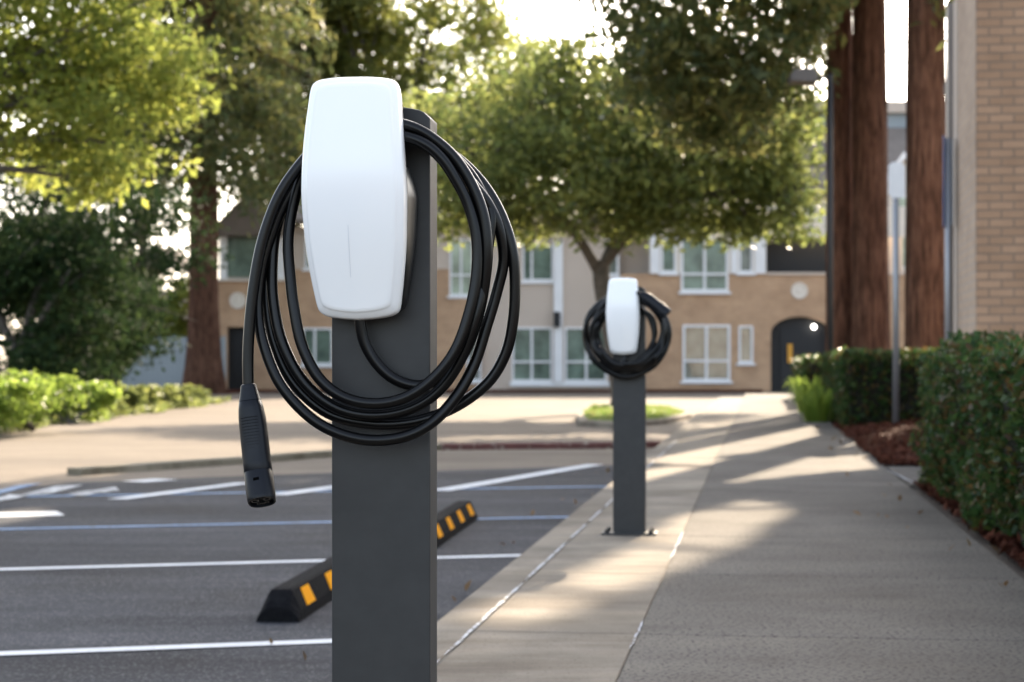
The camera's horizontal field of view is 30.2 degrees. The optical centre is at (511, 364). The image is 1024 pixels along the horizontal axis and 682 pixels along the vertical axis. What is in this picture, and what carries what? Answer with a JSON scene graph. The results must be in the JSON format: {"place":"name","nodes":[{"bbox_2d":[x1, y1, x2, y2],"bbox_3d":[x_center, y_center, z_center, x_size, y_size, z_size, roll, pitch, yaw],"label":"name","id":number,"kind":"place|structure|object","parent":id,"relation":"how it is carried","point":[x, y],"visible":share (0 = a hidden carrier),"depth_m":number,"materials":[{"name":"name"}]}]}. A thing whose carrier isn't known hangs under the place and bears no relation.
{"place":"outdoors","nodes":[
{"label":"outdoors","id":0,"kind":"place"},
{"bbox_2d":[0,465,612,681],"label":"parking lot","id":1,"kind":"structure","parent":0,"point":[66,608],"depth_m":8.32,"materials":[{"name":"grey asphalt"}]},
{"bbox_2d":[0,483,39,492],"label":"blue pavement marking","id":2,"kind":"object","parent":1,"relation":"on","point":[13,488],"visible":1,"depth_m":13.54,"materials":[{"name":"paint"}]},
{"bbox_2d":[0,511,63,516],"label":"white parking line","id":3,"kind":"object","parent":1,"relation":"on","point":[18,514],"visible":1,"depth_m":11.23,"materials":[{"name":"paint"}]},
{"bbox_2d":[0,485,118,500],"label":"worn pavement marking","id":4,"kind":"object","parent":1,"relation":"on","point":[51,490],"visible":1,"depth_m":13.10,"materials":[{"name":"paint"}]},
{"bbox_2d":[129,479,174,481],"bbox_3d":[-2.744,0.877,14.374,0.240,0.001,0.372,0,0,32],"label":"hatch line","id":5,"kind":"object","parent":1,"relation":"on","point":[148,480],"visible":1,"depth_m":14.36,"materials":[{"name":"paint"}]},
{"bbox_2d":[0,639,331,654],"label":"parking line","id":6,"kind":"object","parent":1,"relation":"on","point":[75,650],"depth_m":5.91,"materials":[{"name":"paint"}]},
{"bbox_2d":[109,482,244,498],"bbox_3d":[-2.281,0.877,13.241,0.150,0.001,1.827,0,0,19],"label":"hatch line","id":7,"kind":"object","parent":1,"relation":"on","point":[179,491],"visible":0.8,"depth_m":13.12,"materials":[{"name":"paint"}]},
{"bbox_2d":[0,554,520,569],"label":"parking line","id":8,"kind":"object","parent":1,"relation":"on","point":[206,563],"depth_m":8.40,"materials":[{"name":"paint"}]},
{"bbox_2d":[0,516,568,529],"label":"blue parking line","id":9,"kind":"object","parent":1,"relation":"on","point":[240,523],"depth_m":10.46,"materials":[{"name":"paint"}]},
{"bbox_2d":[256,556,331,621],"bbox_3d":[-0.722,0.830,7.431,0.152,0.108,1.830,0,0,5],"label":"wheel stop","id":10,"kind":"object","parent":1,"relation":"on","point":[300,597],"visible":0.52,"depth_m":6.67,"materials":[{"name":"rubber"}]},
{"bbox_2d":[276,485,331,494],"bbox_3d":[-1.354,0.877,13.414,0.160,0.001,1.349,0,0,20],"label":"hatch line","id":11,"kind":"object","parent":1,"relation":"on","point":[306,490],"visible":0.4,"depth_m":13.22,"materials":[{"name":"paint"}]},
{"bbox_2d":[26,486,605,496],"bbox_3d":[-2.970,0.881,12.763,8.199,0.001,0.120,0,0,-15],"label":"blue parking line","id":12,"kind":"object","parent":1,"relation":"on","point":[287,491],"visible":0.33,"depth_m":13.07,"materials":[{"name":"paint"}]},
{"bbox_2d":[437,501,477,547],"bbox_3d":[-0.354,0.830,10.004,0.152,0.108,1.830,0,0,5],"label":"wheel stop","id":13,"kind":"object","parent":1,"relation":"on","point":[455,518],"visible":0.61,"depth_m":10.02,"materials":[{"name":"rubber"}]},
{"bbox_2d":[437,464,603,490],"bbox_3d":[0.113,0.877,14.954,0.160,0.001,3.704,0,0,20],"label":"hatch line","id":14,"kind":"object","parent":1,"relation":"on","point":[511,478],"visible":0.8,"depth_m":14.74,"materials":[{"name":"paint"}]},
{"bbox_2d":[269,418,1007,659],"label":"fallen leaves","id":15,"kind":"object","parent":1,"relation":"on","point":[899,497],"visible":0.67,"depth_m":9.29,"materials":[{"name":"brown plant"}]},
{"bbox_2d":[0,367,792,489],"bbox_3d":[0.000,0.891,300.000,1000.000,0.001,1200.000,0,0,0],"label":"ground","id":16,"kind":"structure","parent":0,"point":[49,454],"depth_m":23.21,"materials":[{"name":"concrete"}]},
{"bbox_2d":[0,377,61,427],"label":"bush","id":17,"kind":"object","parent":16,"relation":"on","point":[17,393],"visible":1,"depth_m":23.25,"materials":[{"name":"green plant"}]},
{"bbox_2d":[0,367,93,430],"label":"bush","id":18,"kind":"object","parent":16,"relation":"on","point":[72,385],"visible":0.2,"depth_m":24.72,"materials":[{"name":"green plant"}]},
{"bbox_2d":[34,380,126,423],"bbox_3d":[-6.801,0.562,28.709,1.147,0.684,2.015,0,0,35],"label":"bush","id":19,"kind":"object","parent":16,"relation":"on","point":[104,394],"visible":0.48,"depth_m":28.88,"materials":[{"name":"green plant"}]},
{"bbox_2d":[0,196,164,407],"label":"shrub","id":20,"kind":"object","parent":16,"relation":"on","point":[30,344],"visible":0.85,"depth_m":33.99,"materials":[{"name":"green plant"}]},
{"bbox_2d":[0,118,172,335],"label":"shrub","id":21,"kind":"object","parent":16,"relation":"on","point":[19,297],"visible":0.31,"depth_m":34.94,"materials":[{"name":"green plant"}]},
{"bbox_2d":[1,271,171,383],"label":"shrub","id":22,"kind":"object","parent":16,"relation":"on","point":[106,377],"visible":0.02,"depth_m":43.14,"materials":[{"name":"green plant"}]},
{"bbox_2d":[61,383,129,415],"bbox_3d":[-7.039,0.583,31.750,1.251,0.667,1.620,0,0,0],"label":"bush","id":23,"kind":"object","parent":16,"relation":"on","point":[121,406],"visible":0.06,"depth_m":31.74,"materials":[{"name":"green plant"}]},
{"bbox_2d":[0,183,229,375],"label":"shrub","id":24,"kind":"object","parent":16,"relation":"on","point":[155,217],"visible":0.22,"depth_m":37.83,"materials":[{"name":"green plant"}]},
{"bbox_2d":[0,396,230,432],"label":"verge grass","id":25,"kind":"structure","parent":16,"relation":"on","point":[165,406],"depth_m":33.91,"materials":[{"name":"green plant"}]},
{"bbox_2d":[0,121,234,331],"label":"shrub","id":26,"kind":"object","parent":16,"relation":"on","point":[162,262],"visible":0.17,"depth_m":47.79,"materials":[{"name":"green plant"}]},
{"bbox_2d":[0,0,244,211],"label":"maple tree","id":27,"kind":"object","parent":16,"relation":"on","point":[120,66],"visible":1,"depth_m":20.46,"materials":[{"name":"green plant"}]},
{"bbox_2d":[27,43,228,270],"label":"broadleaf tree","id":28,"kind":"object","parent":16,"relation":"on","point":[141,252],"depth_m":75.61,"materials":[{"name":"green plant"}]},
{"bbox_2d":[106,325,149,382],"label":"shrub","id":29,"kind":"object","parent":16,"relation":"on","point":[145,349],"visible":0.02,"depth_m":51.76,"materials":[{"name":"green plant"}]},
{"bbox_2d":[110,380,163,412],"bbox_3d":[-7.129,0.593,34.958,1.248,0.639,2.021,0,0,0],"label":"bush","id":30,"kind":"object","parent":16,"relation":"on","point":[146,394],"visible":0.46,"depth_m":34.44,"materials":[{"name":"green plant"}]},
{"bbox_2d":[136,243,188,336],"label":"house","id":31,"kind":"structure","parent":16,"relation":"on","point":[163,247],"depth_m":98.58,"materials":[{"name":"grey paint"}]},
{"bbox_2d":[138,265,188,336],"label":"shrub","id":32,"kind":"object","parent":16,"relation":"on","point":[179,327],"visible":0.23,"depth_m":63.40,"materials":[{"name":"green plant"}]},
{"bbox_2d":[137,383,192,406],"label":"bush","id":33,"kind":"object","parent":16,"relation":"on","point":[170,393],"visible":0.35,"depth_m":37.90,"materials":[{"name":"green plant"}]},
{"bbox_2d":[121,336,225,387],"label":"fence","id":34,"kind":"object","parent":16,"relation":"on","point":[171,374],"visible":0.16,"depth_m":59.98,"materials":[{"name":"grey"}]},
{"bbox_2d":[162,383,210,401],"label":"bush","id":35,"kind":"object","parent":16,"relation":"on","point":[199,393],"visible":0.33,"depth_m":41.22,"materials":[{"name":"green plant"}]},
{"bbox_2d":[226,390,239,393],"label":"tree bed","id":36,"kind":"object","parent":16,"relation":"on","point":[231,391],"visible":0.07,"depth_m":58.81,"materials":[{"name":"brown soil"}]},
{"bbox_2d":[32,0,338,393],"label":"redwood tree","id":37,"kind":"object","parent":36,"relation":"on","point":[203,365],"visible":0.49,"depth_m":56.43,"materials":[{"name":"green plant"}]},
{"bbox_2d":[138,0,359,217],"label":"conifer tree","id":38,"kind":"object","parent":16,"relation":"on","point":[312,53],"visible":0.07,"depth_m":71.06,"materials":[{"name":"green plant"}]},
{"bbox_2d":[67,444,441,475],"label":"island kerb","id":39,"kind":"structure","parent":16,"relation":"on","point":[134,467],"depth_m":16.32,"materials":[{"name":"grey concrete"}]},
{"bbox_2d":[231,0,447,225],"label":"conifer tree","id":40,"kind":"object","parent":16,"relation":"on","point":[348,69],"visible":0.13,"depth_m":72.09,"materials":[{"name":"green plant"}]},
{"bbox_2d":[292,0,542,141],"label":"broadleaf tree","id":41,"kind":"object","parent":16,"relation":"on","point":[488,20],"visible":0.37,"depth_m":71.80,"materials":[{"name":"green broad leaves"},{"name":"bark"}]},
{"bbox_2d":[349,0,568,184],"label":"broadleaf tree","id":42,"kind":"object","parent":16,"relation":"on","point":[444,48],"visible":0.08,"depth_m":74.01,"materials":[{"name":"green plant"}]},
{"bbox_2d":[227,389,762,392],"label":"foundation bed","id":43,"kind":"object","parent":16,"relation":"on","point":[564,390],"visible":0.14,"depth_m":60.80,"materials":[{"name":"brown soil"}]},
{"bbox_2d":[414,73,608,196],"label":"broadleaf tree","id":44,"kind":"object","parent":16,"relation":"on","point":[451,102],"depth_m":72.44,"materials":[{"name":"green plant"}]},
{"bbox_2d":[439,440,662,449],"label":"red kerb","id":45,"kind":"structure","parent":16,"relation":"on","point":[531,445],"depth_m":20.03,"materials":[{"name":"paint"}]},
{"bbox_2d":[218,194,904,391],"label":"apartment building","id":46,"kind":"structure","parent":16,"relation":"on","point":[748,317],"depth_m":62.29,"materials":[{"name":"beige brick"}]},
{"bbox_2d":[228,327,243,388],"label":"side door","id":47,"kind":"structure","parent":46,"relation":"in","point":[235,334],"depth_m":62.61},
{"bbox_2d":[302,237,308,270],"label":"window","id":48,"kind":"structure","parent":46,"relation":"in","point":[306,267],"depth_m":62.29,"materials":[{"name":"white paint"}]},
{"bbox_2d":[300,328,331,366],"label":"window","id":49,"kind":"structure","parent":46,"relation":"in","point":[319,340],"depth_m":62.35,"materials":[{"name":"glass"}]},
{"bbox_2d":[447,239,471,297],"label":"window","id":50,"kind":"structure","parent":46,"relation":"in","point":[460,258],"depth_m":62.40,"materials":[{"name":"glass"}]},
{"bbox_2d":[467,342,480,383],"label":"window","id":51,"kind":"structure","parent":46,"relation":"in","point":[477,379],"depth_m":62.24,"materials":[{"name":"white paint"}]},
{"bbox_2d":[510,327,553,382],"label":"window","id":52,"kind":"structure","parent":46,"relation":"in","point":[532,353],"depth_m":62.59,"materials":[{"name":"white glass"}]},
{"bbox_2d":[520,245,553,283],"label":"window","id":53,"kind":"structure","parent":46,"relation":"in","point":[537,267],"depth_m":62.59,"materials":[{"name":"glass"}]},
{"bbox_2d":[563,327,608,382],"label":"window","id":54,"kind":"structure","parent":46,"relation":"in","point":[579,368],"depth_m":62.59,"materials":[{"name":"white glass"}]},
{"bbox_2d":[607,240,620,277],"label":"window","id":55,"kind":"structure","parent":46,"relation":"in","point":[614,267],"depth_m":62.50,"materials":[{"name":"white paint"}]},
{"bbox_2d":[658,238,678,274],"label":"window","id":56,"kind":"structure","parent":46,"relation":"in","point":[668,258],"depth_m":62.03,"materials":[{"name":"white paint"}]},
{"bbox_2d":[678,237,730,293],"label":"window","id":57,"kind":"structure","parent":46,"relation":"in","point":[703,271],"depth_m":62.03,"materials":[{"name":"glass"}]},
{"bbox_2d":[680,325,732,383],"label":"window","id":58,"kind":"structure","parent":46,"relation":"in","point":[706,348],"depth_m":62.05,"materials":[{"name":"white glass"}]},
{"bbox_2d":[736,326,755,365],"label":"window","id":59,"kind":"structure","parent":46,"relation":"in","point":[745,332],"depth_m":62.05,"materials":[{"name":"beige glass"}]},
{"bbox_2d":[736,238,755,274],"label":"window","id":60,"kind":"structure","parent":46,"relation":"in","point":[746,255],"depth_m":62.03,"materials":[{"name":"white paint"}]},
{"bbox_2d":[780,331,819,391],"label":"entrance door","id":61,"kind":"structure","parent":46,"relation":"in","point":[805,342],"depth_m":62.20,"materials":[{"name":"black wood"}]},
{"bbox_2d":[576,406,692,427],"bbox_3d":[2.084,0.895,32.036,1.907,0.180,10.927,0,0,4],"label":"traffic island","id":62,"kind":"object","parent":16,"relation":"on","point":[582,420],"depth_m":27.95,"materials":[{"name":"concrete"}]},
{"bbox_2d":[402,27,825,405],"bbox_3d":[1.945,-2.913,35.796,9.531,7.604,6.531,0,0,0],"label":"oak tree","id":63,"kind":"object","parent":62,"relation":"on","point":[544,138],"visible":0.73,"depth_m":34.85,"materials":[{"name":"green plant"}]},
{"bbox_2d":[583,403,684,420],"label":"grass","id":64,"kind":"structure","parent":62,"relation":"on","point":[596,411],"depth_m":30.80,"materials":[{"name":"green plant"}]},
{"bbox_2d":[711,76,825,188],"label":"broadleaf tree","id":65,"kind":"object","parent":16,"relation":"on","point":[823,88],"visible":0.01,"depth_m":78.87,"materials":[{"name":"green plant"}]},
{"bbox_2d":[775,101,905,271],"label":"gabled wing","id":66,"kind":"structure","parent":16,"relation":"on","point":[896,131],"depth_m":77.47,"materials":[{"name":"white paint"}]},
{"bbox_2d":[899,196,905,205],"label":"window","id":67,"kind":"structure","parent":66,"relation":"in","point":[901,200],"depth_m":72.72,"materials":[{"name":"white paint"}]},
{"bbox_2d":[903,237,904,267],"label":"window","id":68,"kind":"structure","parent":66,"relation":"in","point":[903,237],"depth_m":72.72,"materials":[{"name":"white paint"}]},
{"bbox_2d":[830,422,1023,578],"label":"planting bed","id":69,"kind":"object","parent":16,"relation":"on","point":[1011,563],"depth_m":8.87,"materials":[{"name":"soil"}]},
{"bbox_2d":[563,0,950,351],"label":"redwood tree","id":70,"kind":"object","parent":69,"relation":"on","point":[676,50],"visible":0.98,"depth_m":30.06,"materials":[{"name":"green plant"}]},
{"bbox_2d":[706,0,890,349],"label":"redwood tree","id":71,"kind":"object","parent":69,"relation":"on","point":[870,299],"visible":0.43,"depth_m":31.96,"materials":[{"name":"brown plant"}]},
{"bbox_2d":[791,353,821,398],"bbox_3d":[6.370,0.282,37.479,1.583,1.043,10.179,0,0,7],"label":"hedge","id":72,"kind":"object","parent":69,"relation":"on","point":[809,365],"visible":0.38,"depth_m":32.78,"materials":[{"name":"green plant"}]},
{"bbox_2d":[828,417,925,464],"bbox_3d":[6.973,0.682,23.019,6.040,0.138,18.550,0,0,7],"label":"mulch bed","id":73,"kind":"object","parent":69,"relation":"on","point":[882,434],"visible":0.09,"depth_m":18.72,"materials":[{"name":"brown wood"}]},
{"bbox_2d":[782,374,821,411],"bbox_3d":[4.779,0.454,30.206,0.986,0.602,0.997,0,0,0],"label":"strap leaf plant","id":74,"kind":"object","parent":73,"relation":"on","point":[802,382],"visible":0.31,"depth_m":30.09,"materials":[{"name":"green plant"}]},
{"bbox_2d":[783,382,825,415],"bbox_3d":[4.435,0.508,27.616,1.070,0.495,0.970,0,0,0],"label":"strap leaf plant","id":75,"kind":"object","parent":73,"relation":"on","point":[806,387],"visible":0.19,"depth_m":27.50,"materials":[{"name":"green plant"}]},
{"bbox_2d":[781,387,834,421],"bbox_3d":[4.027,0.526,25.060,1.004,0.458,1.077,0,0,0],"label":"strap leaf plant","id":76,"kind":"object","parent":73,"relation":"on","point":[818,408],"visible":0.86,"depth_m":24.87,"materials":[{"name":"green plant"}]},
{"bbox_2d":[787,68,832,349],"bbox_3d":[4.483,-1.832,28.400,0.664,5.174,0.400,0,0,0],"label":"street lamp","id":77,"kind":"object","parent":73,"relation":"on","point":[805,76],"visible":0.95,"depth_m":28.37,"materials":[{"name":"metal"}]},
{"bbox_2d":[707,0,953,348],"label":"redwood tree","id":78,"kind":"object","parent":73,"relation":"on","point":[924,228],"visible":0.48,"depth_m":29.54,"materials":[{"name":"brown plant"}]},
{"bbox_2d":[888,162,904,423],"bbox_3d":[4.333,-0.772,21.396,0.186,3.014,0.080,0,0,0],"label":"street sign","id":79,"kind":"object","parent":73,"relation":"on","point":[896,181],"visible":0.79,"depth_m":21.37,"materials":[{"name":"metal"}]},
{"bbox_2d":[832,417,1023,568],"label":"mulch chips","id":80,"kind":"object","parent":73,"relation":"on","point":[929,489],"visible":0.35,"depth_m":15.14,"materials":[{"name":"brown wood"}]},
{"bbox_2d":[819,345,937,426],"bbox_3d":[5.257,0.271,25.576,2.092,1.027,7.048,0,0,7],"label":"hedge","id":81,"kind":"object","parent":69,"relation":"on","point":[858,382],"visible":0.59,"depth_m":22.31,"materials":[{"name":"green plant"}]},
{"bbox_2d":[943,135,952,341],"bbox_3d":[4.025,-0.681,17.500,0.092,2.872,0.110,0,0,13],"label":"parking sign","id":82,"kind":"object","parent":69,"relation":"on","point":[948,218],"visible":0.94,"depth_m":17.47,"materials":[{"name":"metal"}]},
{"bbox_2d":[948,507,1023,564],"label":"mulch strip","id":83,"kind":"object","parent":69,"relation":"on","point":[1002,541],"depth_m":7.80,"materials":[{"name":"brown wood"}]},
{"bbox_2d":[908,328,1023,545],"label":"hedge","id":84,"kind":"object","parent":83,"relation":"on","point":[970,391],"visible":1,"depth_m":8.41,"materials":[{"name":"green plant"}]},
{"bbox_2d":[944,0,1023,339],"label":"brick building","id":85,"kind":"structure","parent":16,"relation":"on","point":[984,88],"depth_m":15.99,"materials":[{"name":"beige brick"}]},
{"bbox_2d":[0,0,946,366],"label":"sky","id":86,"kind":"structure","parent":0,"point":[555,15],"materials":[{"name":"white"}]},
{"bbox_2d":[437,397,743,681],"bbox_3d":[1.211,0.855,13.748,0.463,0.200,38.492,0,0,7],"label":"sidewalk border","id":87,"kind":"object","parent":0,"point":[576,608],"visible":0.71,"depth_m":6.16,"materials":[{"name":"concrete"}]},
{"bbox_2d":[238,77,520,681],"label":"ev charger","id":88,"kind":"object","parent":87,"relation":"on","point":[359,179],"visible":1,"depth_m":2.74,"materials":[{"name":"white plastic"}]},
{"bbox_2d":[437,403,716,663],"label":"kerb","id":89,"kind":"structure","parent":87,"relation":"on","point":[457,622],"depth_m":6.99,"materials":[{"name":"concrete"}]},
{"bbox_2d":[582,278,671,535],"bbox_3d":[0.512,0.186,8.416,0.398,1.138,0.215,0,0,7],"label":"ev charger","id":90,"kind":"object","parent":87,"relation":"on","point":[621,309],"visible":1,"depth_m":8.40,"materials":[{"name":"white metal"}]},
{"bbox_2d":[437,440,911,661],"bbox_3d":[1.550,0.751,11.209,1.815,0.001,15.431,0,0,7],"label":"joint line","id":91,"kind":"object","parent":87,"relation":"on","point":[485,616],"visible":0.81,"depth_m":6.42,"materials":[{"name":"paint"}]},
{"bbox_2d":[617,394,1023,681],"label":"sidewalk","id":92,"kind":"structure","parent":0,"point":[787,564],"depth_m":6.57,"materials":[{"name":"concrete"}]},
{"bbox_2d":[887,466,925,488],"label":"side path","id":93,"kind":"structure","parent":0,"point":[909,473],"depth_m":13.23,"materials":[{"name":"concrete"}]}
]}

